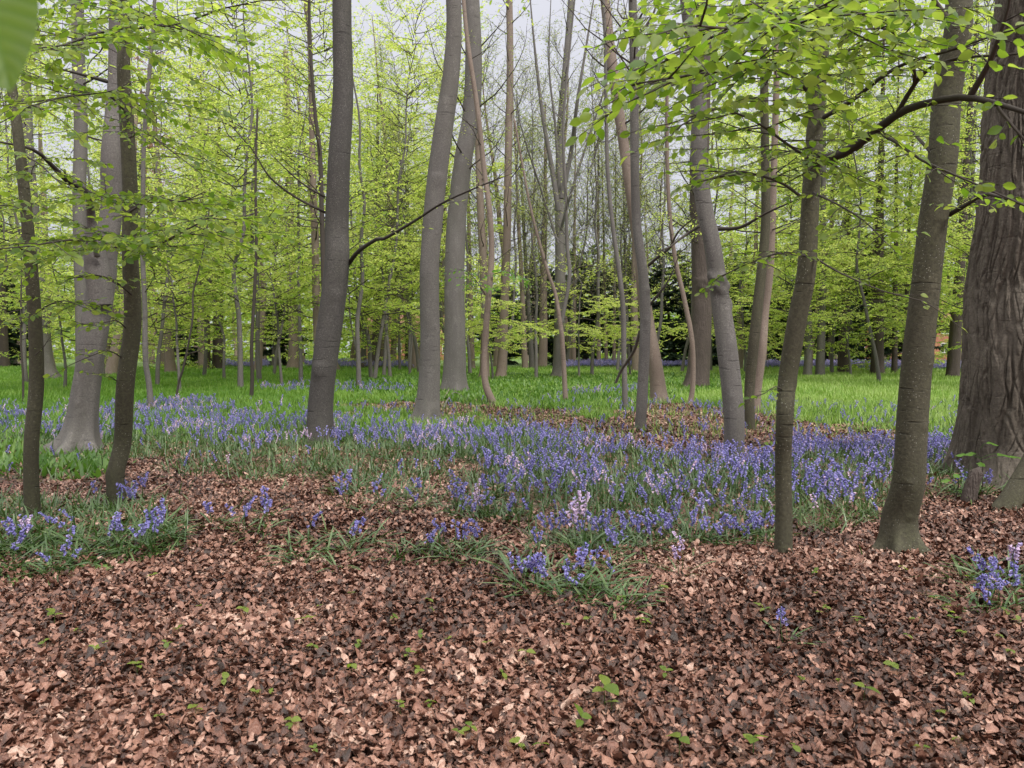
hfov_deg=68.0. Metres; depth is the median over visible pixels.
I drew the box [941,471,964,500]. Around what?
sycamore sapling
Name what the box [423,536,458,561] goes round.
bluebell plant
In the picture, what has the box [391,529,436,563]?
bluebell plant
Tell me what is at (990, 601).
bluebell plant
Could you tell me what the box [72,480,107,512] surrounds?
bluebell plant
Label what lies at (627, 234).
beech tree
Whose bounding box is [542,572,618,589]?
bluebell plant
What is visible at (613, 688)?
seedling
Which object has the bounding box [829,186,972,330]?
young tree
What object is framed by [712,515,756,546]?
bluebell plant
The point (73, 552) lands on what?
bluebell plant
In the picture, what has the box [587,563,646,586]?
bluebell plant
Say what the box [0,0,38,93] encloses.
leaf
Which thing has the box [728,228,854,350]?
young tree
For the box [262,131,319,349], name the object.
beech tree
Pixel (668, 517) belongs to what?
bluebell plant
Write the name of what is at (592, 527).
bluebell plant
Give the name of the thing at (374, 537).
bluebell plant
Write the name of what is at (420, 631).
seedling
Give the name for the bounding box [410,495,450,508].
bluebell plant
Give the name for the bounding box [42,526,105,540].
bluebell plant
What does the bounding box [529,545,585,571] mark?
bluebell plant
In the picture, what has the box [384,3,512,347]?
beech tree
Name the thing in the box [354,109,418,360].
beech tree
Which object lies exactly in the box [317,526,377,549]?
bluebell plant
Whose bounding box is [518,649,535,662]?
seedling
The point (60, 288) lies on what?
young tree
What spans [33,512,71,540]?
bluebell plant
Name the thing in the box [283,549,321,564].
bluebell plant
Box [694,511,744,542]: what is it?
bluebell plant
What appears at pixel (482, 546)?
bluebell plant
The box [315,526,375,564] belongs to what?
bluebell plant
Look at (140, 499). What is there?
bluebell plant
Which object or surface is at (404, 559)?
bluebell plant
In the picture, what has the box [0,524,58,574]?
bluebell plant
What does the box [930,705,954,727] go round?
twig
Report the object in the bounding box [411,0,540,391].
beech tree
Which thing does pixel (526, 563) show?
bluebell plant
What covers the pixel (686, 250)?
beech tree
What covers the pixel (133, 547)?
bluebell plant
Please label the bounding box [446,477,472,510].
bluebell plant
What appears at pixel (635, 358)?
beech tree
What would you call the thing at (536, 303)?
beech tree
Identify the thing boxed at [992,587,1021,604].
bluebell plant
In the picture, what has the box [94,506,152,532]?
bluebell plant
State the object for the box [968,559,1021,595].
bluebell plant
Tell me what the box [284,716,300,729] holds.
seedling
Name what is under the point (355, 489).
bluebell plant
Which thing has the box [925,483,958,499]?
bluebell plant
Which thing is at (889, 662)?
seedling
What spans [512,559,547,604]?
bluebell plant
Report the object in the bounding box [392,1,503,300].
beech tree
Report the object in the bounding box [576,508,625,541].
bluebell plant
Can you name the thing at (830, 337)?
beech tree
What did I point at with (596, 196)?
beech tree
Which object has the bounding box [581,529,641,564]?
bluebell plant
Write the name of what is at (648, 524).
bluebell plant
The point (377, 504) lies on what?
bluebell plant
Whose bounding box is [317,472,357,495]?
bluebell plant
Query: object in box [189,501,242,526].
bluebell plant
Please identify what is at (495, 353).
beech tree
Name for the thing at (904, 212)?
beech tree
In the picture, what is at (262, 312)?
beech tree
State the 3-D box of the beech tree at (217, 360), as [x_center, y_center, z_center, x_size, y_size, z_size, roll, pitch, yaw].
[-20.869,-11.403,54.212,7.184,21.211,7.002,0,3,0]
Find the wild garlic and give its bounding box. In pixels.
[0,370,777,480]
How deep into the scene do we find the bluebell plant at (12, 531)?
5.90 m
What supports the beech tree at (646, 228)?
on the ground at (384, 465)
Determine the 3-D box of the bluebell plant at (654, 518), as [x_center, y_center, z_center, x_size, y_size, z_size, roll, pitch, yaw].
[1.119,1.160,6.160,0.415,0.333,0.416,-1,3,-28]
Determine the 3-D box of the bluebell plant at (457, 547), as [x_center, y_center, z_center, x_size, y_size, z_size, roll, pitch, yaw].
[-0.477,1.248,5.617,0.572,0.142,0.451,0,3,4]
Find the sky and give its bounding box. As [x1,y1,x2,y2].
[0,0,993,353]
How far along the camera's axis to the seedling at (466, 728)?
2.98 m
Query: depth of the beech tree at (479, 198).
38.41 m
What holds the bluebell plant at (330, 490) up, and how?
on the ground at (384, 465)
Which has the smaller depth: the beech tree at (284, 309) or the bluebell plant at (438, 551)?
the bluebell plant at (438, 551)
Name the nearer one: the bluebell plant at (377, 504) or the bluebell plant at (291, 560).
the bluebell plant at (291, 560)
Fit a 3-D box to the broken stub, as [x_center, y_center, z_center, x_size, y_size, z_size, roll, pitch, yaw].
[4.596,1.044,7.594,0.219,0.434,0.168,0,3,0]
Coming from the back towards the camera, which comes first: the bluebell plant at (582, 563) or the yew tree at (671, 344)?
the yew tree at (671, 344)
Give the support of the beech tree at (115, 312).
on the ground at (384, 465)
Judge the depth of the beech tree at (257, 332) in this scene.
34.79 m
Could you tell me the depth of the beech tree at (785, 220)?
33.58 m
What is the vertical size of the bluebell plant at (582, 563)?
0.372 m
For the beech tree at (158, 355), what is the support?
on the ground at (384, 465)
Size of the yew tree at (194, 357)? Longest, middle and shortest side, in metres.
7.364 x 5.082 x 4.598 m
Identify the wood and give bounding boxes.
[5,207,974,358]
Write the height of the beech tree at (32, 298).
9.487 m
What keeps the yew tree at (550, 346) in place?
on the ground at (384, 465)
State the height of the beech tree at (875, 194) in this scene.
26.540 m
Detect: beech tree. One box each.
[0,0,220,455]
[0,0,323,505]
[0,1,74,368]
[0,26,74,362]
[0,41,74,381]
[0,83,45,366]
[0,84,146,517]
[0,106,60,365]
[0,115,19,354]
[0,120,58,363]
[0,129,59,342]
[0,168,19,323]
[1,14,117,378]
[12,1,145,373]
[24,1,179,361]
[39,4,165,366]
[41,1,187,292]
[59,139,101,347]
[71,59,167,368]
[75,0,215,407]
[87,1,244,385]
[89,0,197,366]
[90,102,168,374]
[97,0,248,371]
[121,122,176,363]
[131,0,327,386]
[137,155,159,359]
[138,26,283,375]
[145,0,250,368]
[154,0,332,379]
[155,68,225,362]
[158,134,230,354]
[159,0,248,368]
[169,76,261,368]
[171,87,254,361]
[206,0,309,369]
[209,166,254,356]
[213,72,287,359]
[215,0,405,381]
[215,0,525,444]
[221,58,356,374]
[224,43,319,365]
[230,0,382,369]
[251,48,319,368]
[252,53,340,364]
[255,0,378,343]
[256,63,313,363]
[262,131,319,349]
[265,0,404,385]
[294,145,354,357]
[300,0,472,378]
[318,1,402,361]
[332,0,479,368]
[340,87,407,367]
[340,102,381,365]
[345,19,426,365]
[349,29,478,374]
[349,107,444,370]
[349,124,402,328]
[352,14,424,348]
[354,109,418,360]
[356,35,411,375]
[358,53,443,359]
[365,18,429,373]
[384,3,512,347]
[391,52,447,358]
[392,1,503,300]
[401,15,474,334]
[402,139,443,349]
[406,0,541,369]
[410,0,461,423]
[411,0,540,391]
[437,0,535,403]
[451,13,530,376]
[463,35,519,373]
[465,14,534,366]
[470,148,494,356]
[473,0,539,377]
[476,29,548,369]
[483,0,800,456]
[503,21,554,368]
[503,53,552,367]
[512,19,571,376]
[517,150,552,360]
[519,62,567,366]
[522,146,548,357]
[534,24,592,359]
[539,77,605,366]
[547,161,585,283]
[559,3,628,374]
[562,0,718,429]
[564,39,613,366]
[565,0,1023,552]
[570,0,649,410]
[573,0,673,402]
[576,68,619,366]
[578,106,628,366]
[587,18,658,365]
[588,68,631,366]
[593,0,685,372]
[604,55,657,370]
[608,138,646,296]
[616,1,673,330]
[624,128,671,297]
[629,17,712,341]
[639,46,760,370]
[640,81,721,404]
[644,136,675,340]
[659,0,855,430]
[659,6,828,412]
[659,98,714,371]
[665,10,838,368]
[668,1,759,336]
[676,200,691,357]
[680,75,769,319]
[709,108,801,371]
[725,37,837,359]
[726,109,798,360]
[729,161,778,315]
[730,1,856,311]
[738,2,893,374]
[739,2,892,374]
[755,30,886,368]
[775,44,900,372]
[776,7,961,380]
[778,42,870,359]
[779,4,977,373]
[804,9,960,355]
[826,32,888,372]
[835,23,960,372]
[836,0,973,369]
[836,0,993,376]
[869,79,951,359]
[872,0,1023,555]
[878,0,993,324]
[884,125,925,358]
[884,182,906,358]
[889,7,993,367]
[893,66,979,347]
[900,1,994,348]
[914,69,980,360]
[936,116,977,345]
[991,454,1023,512]
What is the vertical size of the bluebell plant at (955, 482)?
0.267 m
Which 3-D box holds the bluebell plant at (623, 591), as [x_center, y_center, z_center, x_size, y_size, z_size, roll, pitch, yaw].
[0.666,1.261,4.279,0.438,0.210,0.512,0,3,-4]
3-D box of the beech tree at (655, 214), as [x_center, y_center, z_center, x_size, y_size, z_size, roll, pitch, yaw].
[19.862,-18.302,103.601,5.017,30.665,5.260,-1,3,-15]
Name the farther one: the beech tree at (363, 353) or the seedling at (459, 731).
the beech tree at (363, 353)
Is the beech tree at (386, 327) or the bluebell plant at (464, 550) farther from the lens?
the beech tree at (386, 327)
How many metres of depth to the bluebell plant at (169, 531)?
5.95 m
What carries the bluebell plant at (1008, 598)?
on the ground at (384, 465)
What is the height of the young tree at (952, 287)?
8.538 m
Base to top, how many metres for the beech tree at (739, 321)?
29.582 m
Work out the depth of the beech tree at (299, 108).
50.69 m
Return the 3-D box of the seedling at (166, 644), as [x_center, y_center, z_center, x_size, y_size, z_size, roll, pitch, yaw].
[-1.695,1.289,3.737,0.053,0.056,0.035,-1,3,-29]
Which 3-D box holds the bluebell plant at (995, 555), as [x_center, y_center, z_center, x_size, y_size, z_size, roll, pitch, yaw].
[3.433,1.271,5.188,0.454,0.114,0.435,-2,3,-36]
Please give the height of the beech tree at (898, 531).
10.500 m
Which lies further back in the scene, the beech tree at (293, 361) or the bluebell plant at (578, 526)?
the beech tree at (293, 361)
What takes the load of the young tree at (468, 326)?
on the ground at (384, 465)
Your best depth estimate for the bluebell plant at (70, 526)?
6.37 m
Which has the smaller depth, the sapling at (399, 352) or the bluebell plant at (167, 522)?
the bluebell plant at (167, 522)
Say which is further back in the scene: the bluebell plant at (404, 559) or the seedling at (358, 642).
the bluebell plant at (404, 559)
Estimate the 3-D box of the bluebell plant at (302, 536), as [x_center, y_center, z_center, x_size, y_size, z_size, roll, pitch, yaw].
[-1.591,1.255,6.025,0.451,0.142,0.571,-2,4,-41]
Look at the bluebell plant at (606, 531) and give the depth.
5.68 m
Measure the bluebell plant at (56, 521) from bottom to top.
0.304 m
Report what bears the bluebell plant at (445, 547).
on the ground at (384, 465)
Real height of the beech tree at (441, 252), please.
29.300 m
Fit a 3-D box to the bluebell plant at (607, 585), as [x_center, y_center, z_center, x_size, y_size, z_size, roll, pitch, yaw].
[0.533,1.254,4.488,0.655,0.269,0.560,2,3,36]
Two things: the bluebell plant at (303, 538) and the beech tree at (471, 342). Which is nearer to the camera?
the bluebell plant at (303, 538)
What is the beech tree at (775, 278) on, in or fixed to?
on the ground at (384, 465)
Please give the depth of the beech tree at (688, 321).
20.66 m
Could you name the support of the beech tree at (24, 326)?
on the ground at (384, 465)
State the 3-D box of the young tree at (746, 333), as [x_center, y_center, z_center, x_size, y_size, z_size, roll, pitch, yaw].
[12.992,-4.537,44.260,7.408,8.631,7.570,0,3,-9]
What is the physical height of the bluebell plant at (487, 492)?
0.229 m
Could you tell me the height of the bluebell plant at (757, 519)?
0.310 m
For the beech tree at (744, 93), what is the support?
on the ground at (384, 465)
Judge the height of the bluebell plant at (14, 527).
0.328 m
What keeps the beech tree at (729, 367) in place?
on the ground at (384, 465)
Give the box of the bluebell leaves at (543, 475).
[0,395,1009,567]
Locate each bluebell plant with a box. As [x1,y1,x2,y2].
[0,514,59,557]
[0,521,50,535]
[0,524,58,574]
[0,524,64,553]
[0,532,67,561]
[0,534,31,553]
[0,535,43,551]
[0,540,38,556]
[0,543,52,582]
[1,516,32,541]
[1,518,64,549]
[2,555,88,586]
[4,509,80,534]
[6,514,57,548]
[7,524,80,552]
[7,545,77,566]
[9,558,68,575]
[19,554,79,576]
[26,540,83,581]
[28,544,83,572]
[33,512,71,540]
[37,529,94,561]
[38,515,100,535]
[39,516,98,545]
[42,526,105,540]
[44,540,97,561]
[48,525,114,566]
[49,548,116,570]
[58,508,89,535]
[68,511,138,559]
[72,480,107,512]
[78,524,138,552]
[81,525,139,549]
[92,527,164,564]
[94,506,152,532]
[95,483,128,510]
[97,501,142,511]
[100,533,173,562]
[101,480,138,501]
[104,516,161,543]
[107,520,178,563]
[109,505,190,537]
[111,492,163,503]
[111,527,176,557]
[113,483,160,508]
[119,486,150,507]
[125,472,166,504]
[125,516,184,532]
[126,521,189,555]
[130,515,179,555]
[134,498,199,527]
[141,523,199,550]
[142,529,200,550]
[148,507,182,542]
[149,519,197,552]
[149,523,196,537]
[150,515,197,549]
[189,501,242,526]
[211,495,269,540]
[212,514,263,524]
[233,515,283,543]
[239,486,290,520]
[242,519,288,539]
[249,499,290,531]
[253,499,291,514]
[259,537,323,559]
[259,550,333,566]
[265,543,327,563]
[266,511,342,553]
[267,528,307,551]
[281,527,333,543]
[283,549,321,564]
[292,532,340,545]
[307,547,373,572]
[308,516,392,562]
[314,481,353,497]
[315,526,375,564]
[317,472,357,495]
[317,518,368,539]
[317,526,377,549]
[321,469,365,490]
[321,476,385,490]
[324,478,372,504]
[325,536,366,561]
[331,479,371,498]
[342,501,386,512]
[350,517,406,555]
[350,534,440,565]
[357,481,385,505]
[359,497,395,513]
[359,538,424,564]
[376,537,422,550]
[380,487,410,505]
[383,542,432,564]
[385,478,420,493]
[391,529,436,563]
[395,501,423,512]
[398,487,428,510]
[402,477,438,500]
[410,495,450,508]
[413,518,504,563]
[414,537,482,557]
[416,527,473,564]
[421,518,458,546]
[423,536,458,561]
[425,541,460,562]
[430,543,482,563]
[434,483,485,517]
[439,486,469,507]
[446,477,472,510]
[447,500,499,514]
[447,501,476,521]
[448,548,496,566]
[449,539,510,557]
[452,498,496,520]
[454,518,505,547]
[457,532,512,553]
[462,531,492,551]
[465,478,501,520]
[470,495,501,519]
[470,496,495,516]
[470,501,516,520]
[473,473,513,501]
[473,548,527,568]
[473,552,547,598]
[475,490,500,511]
[479,531,500,554]
[480,469,517,501]
[482,571,584,597]
[488,541,532,555]
[489,549,554,567]
[492,564,557,587]
[494,492,529,513]
[495,534,545,554]
[497,552,576,597]
[498,496,523,521]
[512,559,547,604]
[514,580,587,603]
[516,526,555,559]
[516,553,579,570]
[521,576,596,593]
[526,553,587,570]
[527,512,571,545]
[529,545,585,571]
[532,570,589,606]
[534,548,610,588]
[539,490,625,555]
[542,509,581,537]
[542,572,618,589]
[543,527,581,543]
[547,587,613,604]
[553,567,634,593]
[555,560,607,582]
[556,558,576,587]
[560,570,646,584]
[562,565,612,606]
[563,509,604,540]
[564,563,657,601]
[565,575,640,599]
[571,518,595,544]
[571,584,631,607]
[573,542,630,603]
[573,566,628,594]
[574,521,635,544]
[575,564,665,619]
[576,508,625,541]
[577,555,628,587]
[578,542,633,571]
[580,515,618,544]
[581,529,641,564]
[583,578,652,609]
[585,543,646,574]
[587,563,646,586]
[588,527,636,556]
[589,508,634,543]
[591,516,620,546]
[593,576,665,609]
[593,586,665,615]
[601,509,647,538]
[604,534,655,554]
[606,520,626,548]
[606,530,651,556]
[608,526,637,560]
[612,510,662,540]
[612,572,669,591]
[614,518,644,539]
[618,514,678,561]
[621,517,685,552]
[641,519,695,545]
[644,506,667,539]
[647,531,714,578]
[657,508,694,546]
[662,521,719,541]
[663,507,734,559]
[692,519,715,544]
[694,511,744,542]
[700,515,743,547]
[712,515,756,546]
[712,524,764,543]
[718,510,774,533]
[727,517,773,539]
[731,510,774,541]
[743,526,771,546]
[746,512,771,536]
[748,510,774,543]
[750,514,800,540]
[756,510,773,537]
[762,606,826,647]
[911,591,997,609]
[913,562,997,579]
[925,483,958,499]
[930,590,976,600]
[935,580,1012,593]
[937,555,1020,586]
[940,550,1020,573]
[941,476,961,492]
[941,477,995,495]
[944,573,1023,622]
[945,556,1022,586]
[945,585,1010,605]
[948,482,997,504]
[949,546,1013,581]
[954,591,1023,609]
[955,563,1023,582]
[957,469,1005,496]
[966,566,1014,611]
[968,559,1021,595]
[973,551,1021,573]
[979,593,1023,612]
[989,561,1018,597]
[990,542,1023,589]
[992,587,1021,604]
[994,567,1023,592]
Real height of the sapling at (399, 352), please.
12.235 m
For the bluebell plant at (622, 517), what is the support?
on the ground at (384, 465)
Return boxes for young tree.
[0,119,121,322]
[0,181,165,386]
[48,251,207,349]
[96,173,278,390]
[139,170,292,377]
[186,185,364,383]
[240,0,422,289]
[294,214,419,353]
[344,191,410,377]
[351,205,445,373]
[439,237,573,377]
[500,0,613,399]
[508,234,638,375]
[571,247,687,374]
[662,254,785,349]
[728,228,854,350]
[785,200,914,374]
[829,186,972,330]
[900,210,975,353]
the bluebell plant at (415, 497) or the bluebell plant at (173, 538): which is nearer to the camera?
the bluebell plant at (173, 538)
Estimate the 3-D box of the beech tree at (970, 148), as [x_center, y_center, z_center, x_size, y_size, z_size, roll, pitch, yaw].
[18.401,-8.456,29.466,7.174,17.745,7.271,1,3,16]
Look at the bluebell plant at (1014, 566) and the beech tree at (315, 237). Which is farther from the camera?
the beech tree at (315, 237)
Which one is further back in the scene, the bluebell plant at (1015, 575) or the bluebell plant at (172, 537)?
the bluebell plant at (172, 537)
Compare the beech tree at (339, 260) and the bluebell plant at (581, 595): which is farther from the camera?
the beech tree at (339, 260)
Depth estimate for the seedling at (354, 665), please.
3.52 m
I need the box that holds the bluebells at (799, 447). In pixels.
[0,357,967,528]
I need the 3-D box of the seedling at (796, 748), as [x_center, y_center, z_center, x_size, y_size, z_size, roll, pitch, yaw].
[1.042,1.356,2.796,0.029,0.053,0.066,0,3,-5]
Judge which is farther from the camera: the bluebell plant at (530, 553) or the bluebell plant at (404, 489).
the bluebell plant at (404, 489)
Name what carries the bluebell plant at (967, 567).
on the ground at (384, 465)
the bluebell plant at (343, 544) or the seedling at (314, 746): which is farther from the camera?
the bluebell plant at (343, 544)
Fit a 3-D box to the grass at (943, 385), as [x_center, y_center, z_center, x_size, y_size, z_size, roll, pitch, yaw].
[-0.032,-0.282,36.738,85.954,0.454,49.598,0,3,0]
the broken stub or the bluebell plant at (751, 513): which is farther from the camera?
the broken stub
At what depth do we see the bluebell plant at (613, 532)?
5.62 m
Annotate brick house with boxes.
[360,315,443,359]
[865,301,962,359]
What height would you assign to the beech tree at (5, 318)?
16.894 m
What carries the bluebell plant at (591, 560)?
on the ground at (384, 465)
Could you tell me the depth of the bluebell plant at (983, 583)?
4.35 m
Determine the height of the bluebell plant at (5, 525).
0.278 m
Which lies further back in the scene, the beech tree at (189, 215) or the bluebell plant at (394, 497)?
the beech tree at (189, 215)
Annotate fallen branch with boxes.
[443,392,469,409]
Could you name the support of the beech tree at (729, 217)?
on the ground at (384, 465)
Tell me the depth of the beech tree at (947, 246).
83.53 m
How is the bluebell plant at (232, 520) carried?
on the ground at (384, 465)
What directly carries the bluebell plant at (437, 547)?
on the ground at (384, 465)
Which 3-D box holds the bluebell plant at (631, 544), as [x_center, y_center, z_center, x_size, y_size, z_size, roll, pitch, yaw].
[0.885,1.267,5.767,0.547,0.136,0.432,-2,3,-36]
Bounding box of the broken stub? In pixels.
[960,467,983,504]
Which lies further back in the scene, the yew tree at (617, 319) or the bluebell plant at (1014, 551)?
the yew tree at (617, 319)
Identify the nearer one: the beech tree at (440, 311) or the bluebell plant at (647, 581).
the bluebell plant at (647, 581)
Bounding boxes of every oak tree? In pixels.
[639,0,790,387]
[938,0,1023,488]
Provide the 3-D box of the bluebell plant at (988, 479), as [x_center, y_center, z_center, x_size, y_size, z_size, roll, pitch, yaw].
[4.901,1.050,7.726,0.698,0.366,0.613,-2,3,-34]
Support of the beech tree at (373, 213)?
on the ground at (384, 465)
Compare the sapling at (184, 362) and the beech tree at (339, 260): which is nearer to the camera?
the beech tree at (339, 260)
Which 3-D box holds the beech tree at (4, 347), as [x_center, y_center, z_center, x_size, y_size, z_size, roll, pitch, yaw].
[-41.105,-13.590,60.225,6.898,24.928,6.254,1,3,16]
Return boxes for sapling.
[0,230,82,400]
[139,210,248,398]
[213,108,303,396]
[374,193,419,369]
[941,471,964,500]
[956,442,1020,490]
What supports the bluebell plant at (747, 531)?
on the ground at (384, 465)
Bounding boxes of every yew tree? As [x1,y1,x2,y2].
[5,274,28,366]
[172,283,211,365]
[250,294,312,365]
[474,286,521,364]
[510,267,582,365]
[551,244,618,359]
[590,257,665,364]
[638,247,716,367]
[683,258,753,365]
[744,262,803,360]
[784,265,871,365]
[832,220,902,360]
[865,268,950,359]
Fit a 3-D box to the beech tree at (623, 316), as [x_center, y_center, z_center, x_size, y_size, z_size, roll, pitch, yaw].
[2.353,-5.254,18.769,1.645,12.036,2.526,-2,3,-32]
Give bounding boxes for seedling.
[46,608,62,622]
[127,661,141,673]
[162,640,169,647]
[187,704,202,712]
[221,672,228,686]
[236,606,248,611]
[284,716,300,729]
[309,744,317,757]
[347,663,356,671]
[355,639,361,647]
[390,613,397,623]
[395,699,404,713]
[404,647,416,655]
[414,665,424,673]
[418,629,422,637]
[424,699,435,706]
[451,728,463,736]
[462,721,476,730]
[499,668,506,680]
[509,736,525,748]
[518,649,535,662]
[574,703,591,727]
[592,674,618,704]
[606,699,618,709]
[660,666,672,677]
[668,732,689,756]
[743,734,765,752]
[791,743,800,751]
[852,616,865,626]
[854,682,879,694]
[883,660,898,668]
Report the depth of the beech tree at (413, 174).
75.78 m
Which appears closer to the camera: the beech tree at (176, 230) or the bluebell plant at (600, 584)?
the bluebell plant at (600, 584)
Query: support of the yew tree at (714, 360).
on the ground at (384, 465)
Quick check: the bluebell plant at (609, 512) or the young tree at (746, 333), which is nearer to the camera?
the bluebell plant at (609, 512)
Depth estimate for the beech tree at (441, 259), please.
50.37 m
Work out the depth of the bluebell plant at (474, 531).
5.80 m
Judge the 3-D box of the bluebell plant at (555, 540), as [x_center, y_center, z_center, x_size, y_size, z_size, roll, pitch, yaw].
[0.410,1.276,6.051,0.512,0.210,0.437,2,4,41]
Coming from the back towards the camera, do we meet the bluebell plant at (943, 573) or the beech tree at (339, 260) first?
the beech tree at (339, 260)
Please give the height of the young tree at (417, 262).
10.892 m
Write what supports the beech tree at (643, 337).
on the ground at (384, 465)
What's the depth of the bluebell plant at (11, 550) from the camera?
5.79 m
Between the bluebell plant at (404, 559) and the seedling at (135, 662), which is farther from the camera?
the bluebell plant at (404, 559)
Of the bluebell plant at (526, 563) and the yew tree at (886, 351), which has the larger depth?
the yew tree at (886, 351)
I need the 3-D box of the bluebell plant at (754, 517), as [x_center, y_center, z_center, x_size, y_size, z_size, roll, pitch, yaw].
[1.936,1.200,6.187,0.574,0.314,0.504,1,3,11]
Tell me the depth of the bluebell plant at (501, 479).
7.79 m
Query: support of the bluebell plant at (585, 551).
on the ground at (384, 465)
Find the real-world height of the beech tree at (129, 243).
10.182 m
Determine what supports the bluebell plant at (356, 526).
on the ground at (384, 465)
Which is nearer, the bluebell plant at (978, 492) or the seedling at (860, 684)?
the seedling at (860, 684)
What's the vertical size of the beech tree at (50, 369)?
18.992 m
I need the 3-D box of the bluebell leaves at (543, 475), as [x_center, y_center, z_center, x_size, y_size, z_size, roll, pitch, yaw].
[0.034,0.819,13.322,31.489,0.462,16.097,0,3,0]
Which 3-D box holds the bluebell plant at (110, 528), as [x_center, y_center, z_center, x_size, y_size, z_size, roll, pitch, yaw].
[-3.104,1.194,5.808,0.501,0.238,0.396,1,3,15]
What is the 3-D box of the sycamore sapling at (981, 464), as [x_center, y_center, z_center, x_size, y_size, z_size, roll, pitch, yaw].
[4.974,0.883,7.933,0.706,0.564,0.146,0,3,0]
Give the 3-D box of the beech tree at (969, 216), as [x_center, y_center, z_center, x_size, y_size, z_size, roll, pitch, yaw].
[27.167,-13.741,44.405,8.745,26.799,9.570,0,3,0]
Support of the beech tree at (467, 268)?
on the ground at (384, 465)
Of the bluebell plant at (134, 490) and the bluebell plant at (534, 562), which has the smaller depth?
the bluebell plant at (534, 562)
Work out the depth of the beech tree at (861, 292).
31.80 m
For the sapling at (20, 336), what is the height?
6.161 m
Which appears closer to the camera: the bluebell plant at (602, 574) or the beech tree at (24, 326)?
the bluebell plant at (602, 574)
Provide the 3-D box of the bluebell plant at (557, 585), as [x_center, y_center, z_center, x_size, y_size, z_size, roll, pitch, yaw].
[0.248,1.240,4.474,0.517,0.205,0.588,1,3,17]
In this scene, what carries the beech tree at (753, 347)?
on the ground at (384, 465)
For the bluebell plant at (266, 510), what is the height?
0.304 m
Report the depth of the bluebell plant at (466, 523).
5.42 m
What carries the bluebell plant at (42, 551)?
on the ground at (384, 465)
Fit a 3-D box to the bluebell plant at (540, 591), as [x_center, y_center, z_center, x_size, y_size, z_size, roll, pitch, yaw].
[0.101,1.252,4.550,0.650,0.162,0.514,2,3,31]
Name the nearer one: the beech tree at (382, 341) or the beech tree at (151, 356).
the beech tree at (382, 341)
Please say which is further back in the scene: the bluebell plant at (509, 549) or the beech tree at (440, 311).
the beech tree at (440, 311)
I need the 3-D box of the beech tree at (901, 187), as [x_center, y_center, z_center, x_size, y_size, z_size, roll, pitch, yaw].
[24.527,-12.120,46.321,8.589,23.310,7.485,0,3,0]
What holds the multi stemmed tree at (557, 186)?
on the ground at (384, 465)
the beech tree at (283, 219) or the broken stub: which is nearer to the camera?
the broken stub
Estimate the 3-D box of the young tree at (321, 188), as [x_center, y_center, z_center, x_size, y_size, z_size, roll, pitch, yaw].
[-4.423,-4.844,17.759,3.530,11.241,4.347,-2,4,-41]
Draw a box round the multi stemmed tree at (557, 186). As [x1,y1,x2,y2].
[493,0,627,376]
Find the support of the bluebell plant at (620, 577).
on the ground at (384, 465)
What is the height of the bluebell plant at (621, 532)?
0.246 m
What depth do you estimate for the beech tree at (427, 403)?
15.69 m
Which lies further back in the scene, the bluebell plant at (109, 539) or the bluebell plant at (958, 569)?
the bluebell plant at (109, 539)
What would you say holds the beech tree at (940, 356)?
on the ground at (384, 465)
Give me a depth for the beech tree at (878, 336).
44.11 m
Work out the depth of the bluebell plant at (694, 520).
5.94 m
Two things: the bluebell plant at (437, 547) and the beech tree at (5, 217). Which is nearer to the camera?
the bluebell plant at (437, 547)
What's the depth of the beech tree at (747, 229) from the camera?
107.07 m
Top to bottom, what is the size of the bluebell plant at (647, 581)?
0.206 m
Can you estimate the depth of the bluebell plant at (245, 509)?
6.25 m
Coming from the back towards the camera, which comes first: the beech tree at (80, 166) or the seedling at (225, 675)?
the beech tree at (80, 166)
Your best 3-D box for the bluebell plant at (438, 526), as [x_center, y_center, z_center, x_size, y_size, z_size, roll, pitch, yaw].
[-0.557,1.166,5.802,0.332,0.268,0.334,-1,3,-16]
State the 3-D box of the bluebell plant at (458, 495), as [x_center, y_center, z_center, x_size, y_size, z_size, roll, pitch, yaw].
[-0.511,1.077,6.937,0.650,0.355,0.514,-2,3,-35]
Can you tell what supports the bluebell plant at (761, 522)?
on the ground at (384, 465)
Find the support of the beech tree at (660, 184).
on the ground at (384, 465)
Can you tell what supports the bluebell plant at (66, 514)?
on the ground at (384, 465)
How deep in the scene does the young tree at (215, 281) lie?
25.76 m
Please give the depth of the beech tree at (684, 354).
47.51 m
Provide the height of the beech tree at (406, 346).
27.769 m
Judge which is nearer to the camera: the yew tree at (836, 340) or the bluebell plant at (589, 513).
the bluebell plant at (589, 513)
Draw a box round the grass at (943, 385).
[0,364,960,443]
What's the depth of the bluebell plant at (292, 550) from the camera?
5.63 m
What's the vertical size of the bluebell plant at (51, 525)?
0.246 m
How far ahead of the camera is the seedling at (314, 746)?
2.82 m
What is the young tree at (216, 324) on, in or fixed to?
on the ground at (384, 465)
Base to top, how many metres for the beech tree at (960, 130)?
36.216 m
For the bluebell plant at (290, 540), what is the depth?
5.97 m
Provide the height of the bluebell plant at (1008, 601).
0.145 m
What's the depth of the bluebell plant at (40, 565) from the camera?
5.30 m
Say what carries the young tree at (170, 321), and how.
on the ground at (384, 465)
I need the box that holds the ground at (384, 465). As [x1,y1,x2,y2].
[0,353,1022,767]
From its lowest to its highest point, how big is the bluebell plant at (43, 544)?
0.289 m
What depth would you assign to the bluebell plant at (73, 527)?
5.60 m
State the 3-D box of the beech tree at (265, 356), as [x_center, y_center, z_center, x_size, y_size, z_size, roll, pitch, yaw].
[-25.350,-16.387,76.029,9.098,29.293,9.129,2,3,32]

